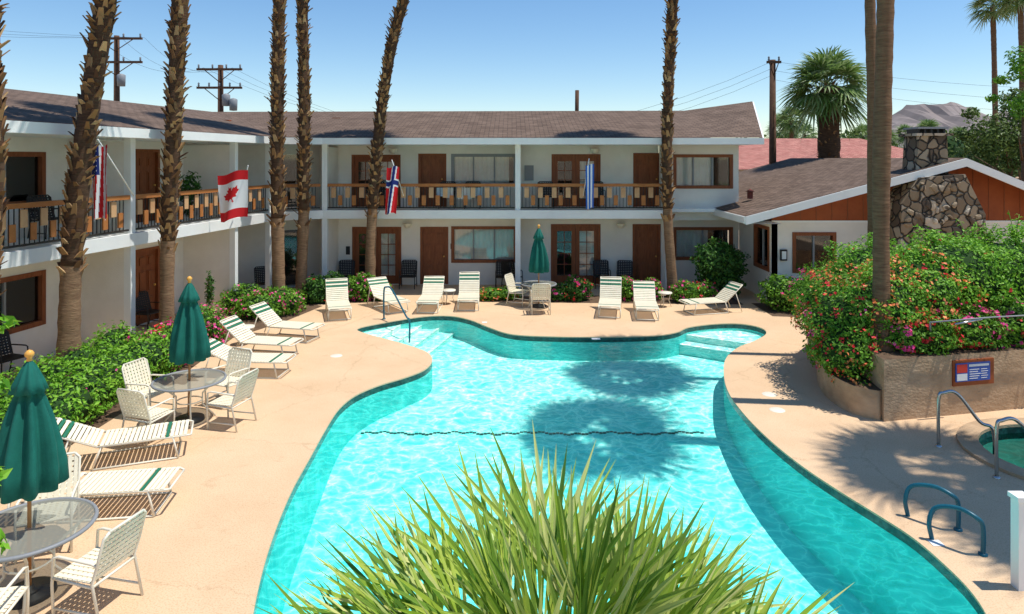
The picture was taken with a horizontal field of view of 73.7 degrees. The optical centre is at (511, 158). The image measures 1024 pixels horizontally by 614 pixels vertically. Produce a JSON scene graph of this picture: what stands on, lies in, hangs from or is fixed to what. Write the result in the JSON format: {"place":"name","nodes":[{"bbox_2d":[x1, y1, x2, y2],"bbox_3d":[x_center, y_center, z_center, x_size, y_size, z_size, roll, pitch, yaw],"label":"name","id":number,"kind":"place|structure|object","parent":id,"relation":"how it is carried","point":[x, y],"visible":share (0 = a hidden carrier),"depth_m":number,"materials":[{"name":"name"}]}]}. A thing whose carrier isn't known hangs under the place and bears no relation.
{"place":"outdoors","nodes":[
{"label":"outdoors","id":0,"kind":"place"},
{"bbox_2d":[0,0,1018,137],"label":"sky","id":1,"kind":"structure","parent":0,"point":[452,55],"materials":[{"name":"blue"}]},
{"bbox_2d":[254,230,973,609],"bbox_3d":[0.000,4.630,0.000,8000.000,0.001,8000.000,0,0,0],"label":"ground","id":2,"kind":"structure","parent":0,"point":[728,242],"depth_m":30.56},
{"bbox_2d":[87,33,142,100],"bbox_3d":[-21.997,-1.177,37.854,2.973,11.555,0.681,0,0,10],"label":"utility pole","id":3,"kind":"object","parent":2,"relation":"on","point":[119,79],"visible":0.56,"depth_m":37.83,"materials":[{"name":"brown wood"}]},
{"bbox_2d":[8,31,1021,111],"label":"power lines","id":4,"kind":"object","parent":3,"relation":"attached to","point":[638,110],"visible":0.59,"depth_m":36.08,"materials":[{"name":"black metal"}]},
{"bbox_2d":[196,64,241,111],"bbox_3d":[-16.214,-0.323,37.859,2.472,9.845,0.666,0,0,12],"label":"utility pole","id":5,"kind":"object","parent":2,"relation":"on","point":[225,100],"visible":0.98,"depth_m":37.78,"materials":[{"name":"brown wood"}]},
{"bbox_2d":[0,285,1023,613],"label":"pool deck","id":6,"kind":"structure","parent":2,"relation":"on","point":[208,531],"depth_m":10.68,"materials":[{"name":"beige concrete"}]},
{"bbox_2d":[0,0,10,294],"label":"palm tree","id":7,"kind":"object","parent":6,"relation":"on","point":[3,144],"visible":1,"depth_m":11.44,"materials":[{"name":"brown plant"}]},
{"bbox_2d":[0,314,22,554],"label":"young tree","id":8,"kind":"object","parent":6,"relation":"on","point":[10,322],"visible":1,"depth_m":5.12,"materials":[{"name":"green plant"}]},
{"bbox_2d":[0,329,28,379],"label":"patio chair","id":9,"kind":"object","parent":6,"relation":"on","point":[8,357],"visible":0.79,"depth_m":14.50,"materials":[{"name":"black metal"}]},
{"bbox_2d":[0,566,29,613],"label":"strap patio chair","id":10,"kind":"object","parent":6,"relation":"on","point":[10,597],"visible":1,"depth_m":6.51,"materials":[{"name":"beige plastic"}]},
{"bbox_2d":[0,350,68,609],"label":"closed patio umbrella","id":11,"kind":"object","parent":6,"relation":"on","point":[33,454],"visible":0.91,"depth_m":7.09,"materials":[{"name":"green fabric"}]},
{"bbox_2d":[14,451,80,563],"bbox_3d":[-5.517,4.130,8.137,0.570,0.946,0.668,0,0,-24],"label":"strap patio chair","id":12,"kind":"object","parent":6,"relation":"on","point":[75,479],"visible":0.23,"depth_m":8.39,"materials":[{"name":"beige plastic"}]},
{"bbox_2d":[0,497,98,613],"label":"patio table","id":13,"kind":"object","parent":6,"relation":"on","point":[58,521],"visible":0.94,"depth_m":7.23,"materials":[{"name":"grey"}]},
{"bbox_2d":[7,467,184,520],"bbox_3d":[-5.435,4.400,8.952,2.001,0.392,0.652,0,0,-8],"label":"chaise lounge","id":14,"kind":"object","parent":6,"relation":"on","point":[90,482],"visible":0.56,"depth_m":8.97,"materials":[{"name":"beige plastic"}]},
{"bbox_2d":[50,509,146,613],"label":"strap patio chair","id":15,"kind":"object","parent":6,"relation":"on","point":[101,560],"visible":1,"depth_m":6.88,"materials":[{"name":"beige plastic"}]},
{"bbox_2d":[55,417,193,470],"bbox_3d":[-5.955,4.269,10.468,1.934,0.655,0.652,0,0,-22],"label":"chaise lounge","id":16,"kind":"object","parent":6,"relation":"on","point":[75,430],"visible":0.88,"depth_m":10.43,"materials":[{"name":"beige plastic"}]},
{"bbox_2d":[116,388,174,449],"bbox_3d":[-5.963,4.130,11.111,0.570,0.946,0.668,0,0,18],"label":"strap patio chair","id":17,"kind":"object","parent":6,"relation":"on","point":[144,410],"visible":0.96,"depth_m":10.92,"materials":[{"name":"beige plastic"}]},
{"bbox_2d":[135,290,159,328],"bbox_3d":[-9.939,4.130,18.614,0.668,0.946,0.570,0,0,20],"label":"patio chair","id":18,"kind":"object","parent":6,"relation":"on","point":[147,309],"visible":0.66,"depth_m":18.68,"materials":[{"name":"grey"}]},
{"bbox_2d":[121,357,174,421],"bbox_3d":[-6.539,4.130,12.262,0.668,0.946,0.570,0,0,17],"label":"strap patio chair","id":19,"kind":"object","parent":6,"relation":"on","point":[148,390],"visible":0.57,"depth_m":12.29,"materials":[{"name":"beige plastic"}]},
{"bbox_2d":[150,368,226,427],"bbox_3d":[-5.670,4.237,12.000,1.220,0.724,1.220,0,0,0],"label":"patio table","id":20,"kind":"object","parent":6,"relation":"on","point":[179,381],"visible":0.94,"depth_m":11.89,"materials":[{"name":"grey"}]},
{"bbox_2d":[169,276,210,425],"bbox_3d":[-5.676,3.333,11.986,0.665,2.535,0.659,0,0,0],"label":"closed patio umbrella","id":21,"kind":"object","parent":6,"relation":"on","point":[189,342],"visible":0.94,"depth_m":11.88,"materials":[{"name":"green fabric"}]},
{"bbox_2d":[62,303,320,446],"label":"soil","id":22,"kind":"structure","parent":6,"relation":"on","point":[114,411],"depth_m":14.66,"materials":[{"name":"brown soil"}]},
{"bbox_2d":[55,0,121,359],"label":"palm tree","id":23,"kind":"object","parent":22,"relation":"on","point":[101,20],"visible":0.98,"depth_m":13.24,"materials":[{"name":"brown plant"}]},
{"bbox_2d":[0,320,181,435],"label":"garden hedge","id":24,"kind":"object","parent":22,"relation":"on","point":[84,380],"visible":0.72,"depth_m":12.48,"materials":[{"name":"green plant"}]},
{"bbox_2d":[156,0,191,327],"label":"palm tree","id":25,"kind":"object","parent":22,"relation":"on","point":[177,48],"visible":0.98,"depth_m":16.04,"materials":[{"name":"brown plant"}]},
{"bbox_2d":[130,301,229,373],"bbox_3d":[-7.676,4.103,15.922,1.630,1.051,3.718,0,0,0],"label":"flowering shrub","id":26,"kind":"object","parent":22,"relation":"on","point":[215,328],"visible":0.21,"depth_m":16.47,"materials":[{"name":"green plant"}]},
{"bbox_2d":[216,283,307,320],"bbox_3d":[-7.461,4.167,20.106,2.685,0.939,2.021,0,0,0],"label":"flowering shrub","id":27,"kind":"object","parent":22,"relation":"on","point":[243,298],"visible":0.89,"depth_m":19.92,"materials":[{"name":"green plant"}]},
{"bbox_2d":[264,0,288,290],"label":"palm tree","id":28,"kind":"object","parent":22,"relation":"on","point":[277,140],"visible":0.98,"depth_m":20.57,"materials":[{"name":"brown plant"}]},
{"bbox_2d":[293,0,316,301],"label":"palm tree","id":29,"kind":"object","parent":22,"relation":"on","point":[304,114],"visible":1,"depth_m":21.80,"materials":[{"name":"brown plant"}]},
{"bbox_2d":[203,271,215,312],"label":"potted plant","id":30,"kind":"object","parent":6,"relation":"on","point":[209,290],"visible":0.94,"depth_m":19.16,"materials":[{"name":"green plant"}]},
{"bbox_2d":[204,347,252,409],"bbox_3d":[-5.336,4.130,12.888,0.570,0.946,0.668,0,0,21],"label":"strap patio chair","id":31,"kind":"object","parent":6,"relation":"on","point":[240,370],"visible":0.56,"depth_m":13.08,"materials":[{"name":"beige plastic"}]},
{"bbox_2d":[206,368,258,432],"bbox_3d":[-4.810,4.130,11.790,0.668,0.946,0.570,0,0,14],"label":"strap patio chair","id":32,"kind":"object","parent":6,"relation":"on","point":[227,399],"visible":1,"depth_m":11.68,"materials":[{"name":"beige plastic"}]},
{"bbox_2d":[205,338,296,378],"bbox_3d":[-5.651,4.269,14.597,1.934,0.655,0.652,0,0,4],"label":"chaise lounge","id":33,"kind":"object","parent":6,"relation":"on","point":[275,358],"visible":0.62,"depth_m":14.56,"materials":[{"name":"beige plastic"}]},
{"bbox_2d":[219,315,303,358],"bbox_3d":[-5.844,4.180,15.981,1.817,0.832,0.652,0,0,10],"label":"chaise lounge","id":34,"kind":"object","parent":6,"relation":"on","point":[271,341],"visible":0.91,"depth_m":15.99,"materials":[{"name":"beige plastic"}]},
{"bbox_2d":[249,301,324,342],"bbox_3d":[-5.746,4.180,17.474,1.817,0.832,0.652,0,0,14],"label":"chaise lounge","id":35,"kind":"object","parent":6,"relation":"on","point":[297,325],"visible":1,"depth_m":17.46,"materials":[{"name":"beige plastic"}]},
{"bbox_2d":[325,278,351,320],"bbox_3d":[-5.114,4.126,20.088,0.652,0.940,1.796,0,0,-18],"label":"chaise lounge","id":36,"kind":"object","parent":6,"relation":"on","point":[341,302],"visible":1,"depth_m":20.48,"materials":[{"name":"beige plastic"}]},
{"bbox_2d":[306,296,382,303],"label":"soil","id":37,"kind":"structure","parent":6,"relation":"on","point":[356,301],"depth_m":21.94,"materials":[{"name":"brown soil"}]},
{"bbox_2d":[301,270,344,303],"bbox_3d":[-6.024,4.099,21.843,1.412,1.059,1.056,0,0,-18],"label":"flowering shrub","id":38,"kind":"object","parent":37,"relation":"on","point":[316,290],"visible":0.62,"depth_m":21.59,"materials":[{"name":"green plant"}]},
{"bbox_2d":[345,271,392,301],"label":"flowering shrub","id":39,"kind":"object","parent":37,"relation":"on","point":[359,286],"visible":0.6,"depth_m":21.97,"materials":[{"name":"green plant"}]},
{"bbox_2d":[364,0,409,276],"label":"palm tree","id":40,"kind":"object","parent":37,"relation":"on","point":[400,9],"visible":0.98,"depth_m":22.53,"materials":[{"name":"brown plant"}]},
{"bbox_2d":[337,260,354,277],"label":"patio chair","id":41,"kind":"object","parent":6,"relation":"on","point":[345,267],"visible":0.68,"depth_m":24.56,"materials":[{"name":"grey"}]},
{"bbox_2d":[0,136,738,372],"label":"walls","id":42,"kind":"structure","parent":6,"relation":"on","point":[228,259],"depth_m":23.63,"materials":[{"name":"white paint"}]},
{"bbox_2d":[2,184,662,248],"bbox_3d":[-6.452,1.280,16.898,9.523,0.840,25.050,0,0,40],"label":"balcony railing","id":43,"kind":"object","parent":42,"relation":"attached to","point":[44,216],"visible":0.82,"depth_m":22.04,"materials":[{"name":"brown wood"}]},
{"bbox_2d":[91,139,133,220],"bbox_3d":[-8.690,0.440,14.821,0.387,1.675,2.157,0,0,-16],"label":"american flag","id":44,"kind":"object","parent":43,"relation":"attached to","point":[99,186],"visible":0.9,"depth_m":13.90,"materials":[{"name":"multicoloured fabric"}]},
{"bbox_2d":[217,165,248,221],"bbox_3d":[-7.947,0.982,19.270,0.742,1.592,1.530,0,0,-32],"label":"canadian flag","id":45,"kind":"object","parent":43,"relation":"attached to","point":[233,193],"visible":1,"depth_m":18.91,"materials":[{"name":"red fabric"}]},
{"bbox_2d":[385,161,403,214],"bbox_3d":[-3.820,0.951,22.802,0.392,1.831,0.782,0,0,44],"label":"norwegian flag","id":46,"kind":"object","parent":43,"relation":"attached to","point":[392,179],"visible":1,"depth_m":22.61,"materials":[{"name":"red fabric"}]},
{"bbox_2d":[583,159,593,209],"bbox_3d":[2.465,0.842,22.842,0.270,1.699,0.704,0,0,-27],"label":"striped flag","id":47,"kind":"object","parent":43,"relation":"attached to","point":[589,180],"visible":1,"depth_m":22.60,"materials":[{"name":"blue fabric"}]},
{"bbox_2d":[0,207,725,268],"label":"balcony slab","id":48,"kind":"structure","parent":42,"relation":"attached to","point":[27,255],"depth_m":23.16,"materials":[{"name":"white paint"}]},
{"bbox_2d":[26,194,60,238],"bbox_3d":[-10.339,1.290,15.214,0.668,0.946,0.570,0,0,20],"label":"patio chair","id":49,"kind":"object","parent":48,"relation":"on","point":[45,198],"visible":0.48,"depth_m":15.17,"materials":[{"name":"grey"}]},
{"bbox_2d":[178,170,201,214],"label":"potted plant","id":50,"kind":"object","parent":48,"relation":"on","point":[186,185],"visible":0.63,"depth_m":19.52,"materials":[{"name":"green plant"}]},
{"bbox_2d":[0,152,732,334],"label":"windows","id":51,"kind":"structure","parent":42,"relation":"attached to","point":[23,297],"depth_m":24.45,"materials":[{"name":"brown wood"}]},
{"bbox_2d":[4,102,763,144],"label":"fascia and soffit","id":52,"kind":"structure","parent":42,"relation":"on","point":[35,129],"depth_m":22.80,"materials":[{"name":"white paint"}]},
{"bbox_2d":[2,88,762,137],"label":"roof","id":53,"kind":"structure","parent":52,"relation":"attached to","point":[738,120],"depth_m":24.49,"materials":[{"name":"brown"}]},
{"bbox_2d":[136,149,660,326],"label":"doors","id":54,"kind":"structure","parent":42,"relation":"attached to","point":[575,249],"depth_m":24.96,"materials":[{"name":"brown wood"}]},
{"bbox_2d":[346,149,624,254],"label":"wall fixtures","id":55,"kind":"object","parent":42,"relation":"attached to","point":[528,172],"depth_m":24.84,"materials":[{"name":"beige"}]},
{"bbox_2d":[367,276,409,313],"bbox_3d":[-3.788,4.180,20.912,0.652,0.832,1.817,0,0,-35],"label":"chaise lounge","id":56,"kind":"object","parent":6,"relation":"on","point":[390,298],"visible":0.89,"depth_m":21.20,"materials":[{"name":"beige plastic"}]},
{"bbox_2d":[399,260,416,288],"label":"patio chair","id":57,"kind":"object","parent":6,"relation":"on","point":[411,270],"visible":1,"depth_m":24.54,"materials":[{"name":"grey"}]},
{"bbox_2d":[416,276,444,312],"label":"chaise lounge","id":58,"kind":"object","parent":6,"relation":"on","point":[432,297],"visible":1,"depth_m":21.41,"materials":[{"name":"beige plastic"}]},
{"bbox_2d":[457,272,479,310],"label":"chaise lounge","id":59,"kind":"object","parent":6,"relation":"on","point":[468,295],"visible":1,"depth_m":21.71,"materials":[{"name":"beige plastic"}]},
{"bbox_2d":[504,273,529,306],"bbox_3d":[0.163,4.130,21.518,0.668,0.946,0.570,0,0,25],"label":"strap patio chair","id":60,"kind":"object","parent":6,"relation":"on","point":[510,284],"visible":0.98,"depth_m":21.52,"materials":[{"name":"beige plastic"}]},
{"bbox_2d":[528,224,548,307],"bbox_3d":[0.835,3.322,21.196,0.640,2.555,0.655,0,0,0],"label":"closed patio umbrella","id":61,"kind":"object","parent":6,"relation":"on","point":[538,262],"visible":1,"depth_m":21.06,"materials":[{"name":"green fabric"}]},
{"bbox_2d":[530,283,550,314],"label":"strap patio chair","id":62,"kind":"object","parent":6,"relation":"on","point":[541,295],"visible":1,"depth_m":20.08,"materials":[{"name":"beige plastic"}]},
{"bbox_2d":[251,420,851,613],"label":"foreground fan palm","id":63,"kind":"object","parent":6,"relation":"on","point":[622,566],"visible":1,"depth_m":3.56,"materials":[{"name":"green plant"}]},
{"bbox_2d":[593,260,610,288],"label":"patio chair","id":64,"kind":"object","parent":6,"relation":"on","point":[595,273],"visible":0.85,"depth_m":24.55,"materials":[{"name":"grey"}]},
{"bbox_2d":[475,295,741,303],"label":"soil","id":65,"kind":"structure","parent":6,"relation":"on","point":[595,299],"depth_m":21.94,"materials":[{"name":"brown soil"}]},
{"bbox_2d":[477,285,523,300],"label":"flowering shrub","id":66,"kind":"object","parent":65,"relation":"on","point":[489,293],"visible":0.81,"depth_m":22.06,"materials":[{"name":"green plant"}]},
{"bbox_2d":[547,274,593,301],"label":"flowering shrub","id":67,"kind":"object","parent":65,"relation":"on","point":[578,288],"visible":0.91,"depth_m":21.97,"materials":[{"name":"green plant"}]},
{"bbox_2d":[611,275,718,303],"bbox_3d":[4.925,4.230,22.122,3.484,0.806,1.189,0,0,9],"label":"flowering shrub","id":68,"kind":"object","parent":65,"relation":"on","point":[685,289],"visible":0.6,"depth_m":21.88,"materials":[{"name":"green plant"}]},
{"bbox_2d":[659,0,680,297],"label":"palm tree","id":69,"kind":"object","parent":65,"relation":"on","point":[670,34],"visible":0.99,"depth_m":22.53,"materials":[{"name":"brown plant"}]},
{"bbox_2d":[689,236,750,298],"bbox_3d":[6.900,3.601,22.639,1.967,2.064,1.607,0,0,0],"label":"round shrub","id":70,"kind":"object","parent":65,"relation":"on","point":[722,268],"visible":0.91,"depth_m":22.31,"materials":[{"name":"green plant"}]},
{"bbox_2d":[598,276,621,317],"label":"chaise lounge","id":71,"kind":"object","parent":6,"relation":"on","point":[607,301],"visible":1,"depth_m":20.81,"materials":[{"name":"beige plastic"}]},
{"bbox_2d":[253,316,985,613],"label":"swimming pool","id":72,"kind":"structure","parent":6,"relation":"in","point":[664,412],"depth_m":12.14,"materials":[{"name":"teal liquid"}]},
{"bbox_2d":[617,260,632,281],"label":"patio chair","id":73,"kind":"object","parent":6,"relation":"on","point":[626,264],"visible":0.73,"depth_m":24.46,"materials":[{"name":"grey"}]},
{"bbox_2d":[633,281,659,320],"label":"chaise lounge","id":74,"kind":"object","parent":6,"relation":"on","point":[640,303],"visible":1,"depth_m":20.51,"materials":[{"name":"beige plastic"}]},
{"bbox_2d":[678,281,742,315],"bbox_3d":[5.946,4.180,20.472,1.817,0.832,0.652,0,0,-15],"label":"chaise lounge","id":75,"kind":"object","parent":6,"relation":"on","point":[710,300],"visible":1,"depth_m":20.45,"materials":[{"name":"beige plastic"}]},
{"bbox_2d":[752,303,804,316],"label":"soil","id":76,"kind":"structure","parent":6,"relation":"on","point":[766,308],"depth_m":20.51,"materials":[{"name":"brown soil"}]},
{"bbox_2d":[755,273,817,311],"bbox_3d":[8.885,4.027,20.600,2.954,1.219,1.499,0,0,17],"label":"clipped hedge","id":77,"kind":"object","parent":76,"relation":"on","point":[773,289],"visible":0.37,"depth_m":20.52,"materials":[{"name":"green plant"}]},
{"bbox_2d":[711,127,1023,298],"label":"stucco bungalow","id":78,"kind":"object","parent":6,"relation":"on","point":[933,186],"visible":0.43,"depth_m":21.79,"materials":[{"name":"orange"}]},
{"bbox_2d":[753,224,835,272],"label":"windows","id":79,"kind":"structure","parent":78,"relation":"in","point":[807,247],"depth_m":22.25,"materials":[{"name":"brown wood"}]},
{"bbox_2d":[807,337,1023,421],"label":"raised planter","id":80,"kind":"object","parent":6,"relation":"on","point":[906,386],"visible":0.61,"depth_m":12.22,"materials":[{"name":"paint"}]},
{"bbox_2d":[783,257,896,385],"bbox_3d":[6.835,3.283,13.879,2.226,2.324,3.657,0,0,14],"label":"lantana bush","id":81,"kind":"object","parent":80,"relation":"in","point":[840,346],"visible":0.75,"depth_m":13.08,"materials":[{"name":"green plant"}]},
{"bbox_2d":[864,0,875,247],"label":"palm tree","id":82,"kind":"object","parent":80,"relation":"in","point":[870,24],"visible":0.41,"depth_m":15.72,"materials":[{"name":"brown plant"}]},
{"bbox_2d":[869,0,895,350],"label":"palm tree","id":83,"kind":"object","parent":80,"relation":"in","point":[881,144],"visible":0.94,"depth_m":12.58,"materials":[{"name":"brown plant"}]},
{"bbox_2d":[833,243,987,353],"bbox_3d":[7.695,2.746,13.402,3.020,2.142,2.305,0,0,-26],"label":"lantana bush","id":84,"kind":"object","parent":80,"relation":"in","point":[919,286],"visible":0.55,"depth_m":12.81,"materials":[{"name":"green plant"}]},
{"bbox_2d":[804,220,1023,309],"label":"green bush","id":85,"kind":"object","parent":80,"relation":"in","point":[994,269],"visible":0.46,"depth_m":13.49,"materials":[{"name":"green plant"}]},
{"bbox_2d":[866,295,1023,357],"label":"bougainvillea bush","id":86,"kind":"object","parent":80,"relation":"in","point":[1002,332],"visible":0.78,"depth_m":12.50,"materials":[{"name":"green plant"}]},
{"bbox_2d":[892,211,1023,263],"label":"leafy shrub","id":87,"kind":"object","parent":80,"relation":"in","point":[971,233],"visible":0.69,"depth_m":14.07,"materials":[{"name":"green plant"}]},
{"bbox_2d":[952,357,993,386],"bbox_3d":[8.322,3.850,12.307,0.880,0.460,0.050,0,0,-12],"label":"pool rules sign","id":88,"kind":"object","parent":80,"relation":"attached to","point":[966,372],"visible":1,"depth_m":12.28,"materials":[{"name":"blue"}]},
{"bbox_2d":[929,315,1023,331],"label":"garden pipe","id":89,"kind":"object","parent":80,"relation":"on","point":[974,319],"visible":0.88,"depth_m":12.10,"materials":[{"name":"grey metal"}]},
{"bbox_2d":[903,483,962,531],"bbox_3d":[5.309,4.607,8.622,0.648,0.987,0.104,0,0,39],"label":"pool ladder rail","id":90,"kind":"object","parent":6,"relation":"on","point":[957,528],"visible":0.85,"depth_m":8.59,"materials":[{"name":"blue metal"}]},
{"bbox_2d":[927,504,987,557],"bbox_3d":[5.269,4.607,8.086,0.612,0.987,0.106,0,0,40],"label":"pool ladder rail","id":91,"kind":"object","parent":6,"relation":"on","point":[935,508],"visible":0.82,"depth_m":8.04,"materials":[{"name":"blue metal"}]},
{"bbox_2d":[935,390,994,454],"bbox_3d":[7.211,4.296,10.864,0.902,1.208,0.105,0,0,6],"label":"spa handrail","id":92,"kind":"object","parent":6,"relation":"on","point":[966,404],"visible":0.86,"depth_m":10.88,"materials":[{"name":"silver metal"}]},
{"bbox_2d":[956,418,1023,479],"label":"hot tub","id":93,"kind":"object","parent":6,"relation":"on","point":[974,439],"visible":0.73,"depth_m":11.10,"materials":[{"name":"beige concrete"}]},
{"bbox_2d":[992,416,1023,479],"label":"spa handrail","id":94,"kind":"object","parent":6,"relation":"on","point":[996,454],"visible":1,"depth_m":9.81,"materials":[{"name":"silver metal"}]},
{"bbox_2d":[1007,491,1023,590],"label":"white post","id":95,"kind":"object","parent":6,"relation":"on","point":[1017,540],"visible":1,"depth_m":7.28,"materials":[{"name":"white paint"}]},
{"bbox_2d":[766,56,780,219],"bbox_3d":[12.982,-0.241,33.990,0.700,9.683,0.420,0,0,0],"label":"utility pole","id":96,"kind":"object","parent":2,"relation":"on","point":[772,118],"visible":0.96,"depth_m":33.87,"materials":[{"name":"brown wood"}]},
{"bbox_2d":[776,106,808,137],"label":"fan palm tree","id":97,"kind":"object","parent":2,"relation":"on","point":[785,126],"visible":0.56,"depth_m":59.57,"materials":[{"name":"green plant"}]},
{"bbox_2d":[774,45,866,256],"bbox_3d":[14.659,-0.366,32.010,4.999,9.933,4.681,0,0,0],"label":"fan palm tree","id":98,"kind":"object","parent":2,"relation":"on","point":[826,102],"visible":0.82,"depth_m":31.48,"materials":[{"name":"green plant"}]},
{"bbox_2d":[739,169,1018,214],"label":"walls","id":99,"kind":"structure","parent":2,"relation":"on","point":[740,170],"depth_m":45.00,"materials":[{"name":"white paint"}]},
{"bbox_2d":[739,138,902,168],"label":"roof","id":100,"kind":"structure","parent":99,"relation":"on","point":[753,156],"depth_m":48.26,"materials":[{"name":"red tile"}]},
{"bbox_2d":[802,152,902,157],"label":"roof","id":101,"kind":"structure","parent":99,"relation":"on","point":[853,154],"depth_m":41.47,"materials":[{"name":"red tile"}]},
{"bbox_2d":[764,126,1018,176],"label":"distant trees","id":102,"kind":"object","parent":2,"relation":"on","point":[951,144],"visible":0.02,"depth_m":58.51,"materials":[{"name":"green plant"}]},
{"bbox_2d":[948,87,1023,178],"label":"leafy tree","id":103,"kind":"object","parent":2,"relation":"on","point":[1005,131],"visible":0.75,"depth_m":29.76,"materials":[{"name":"green plant"}]},
{"bbox_2d":[964,0,1017,167],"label":"fan palm tree","id":104,"kind":"object","parent":2,"relation":"on","point":[987,13],"visible":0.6,"depth_m":41.91,"materials":[{"name":"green plant"}]},
{"bbox_2d":[975,45,1023,180],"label":"leafy tree","id":105,"kind":"object","parent":2,"relation":"on","point":[1000,80],"visible":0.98,"depth_m":25.97,"materials":[{"name":"green plant"}]},
{"bbox_2d":[989,0,1023,173],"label":"fan palm tree","id":106,"kind":"object","parent":2,"relation":"on","point":[1017,8],"visible":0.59,"depth_m":37.94,"materials":[{"name":"palm frond leaf"},{"name":"rough fibrous palm bark"}]},
{"bbox_2d":[864,102,1018,147],"bbox_3d":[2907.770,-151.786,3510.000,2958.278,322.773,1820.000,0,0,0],"label":"mountain range","id":107,"kind":"structure","parent":0,"point":[947,115],"depth_m":3630.69,"materials":[{"name":"grey stone"}]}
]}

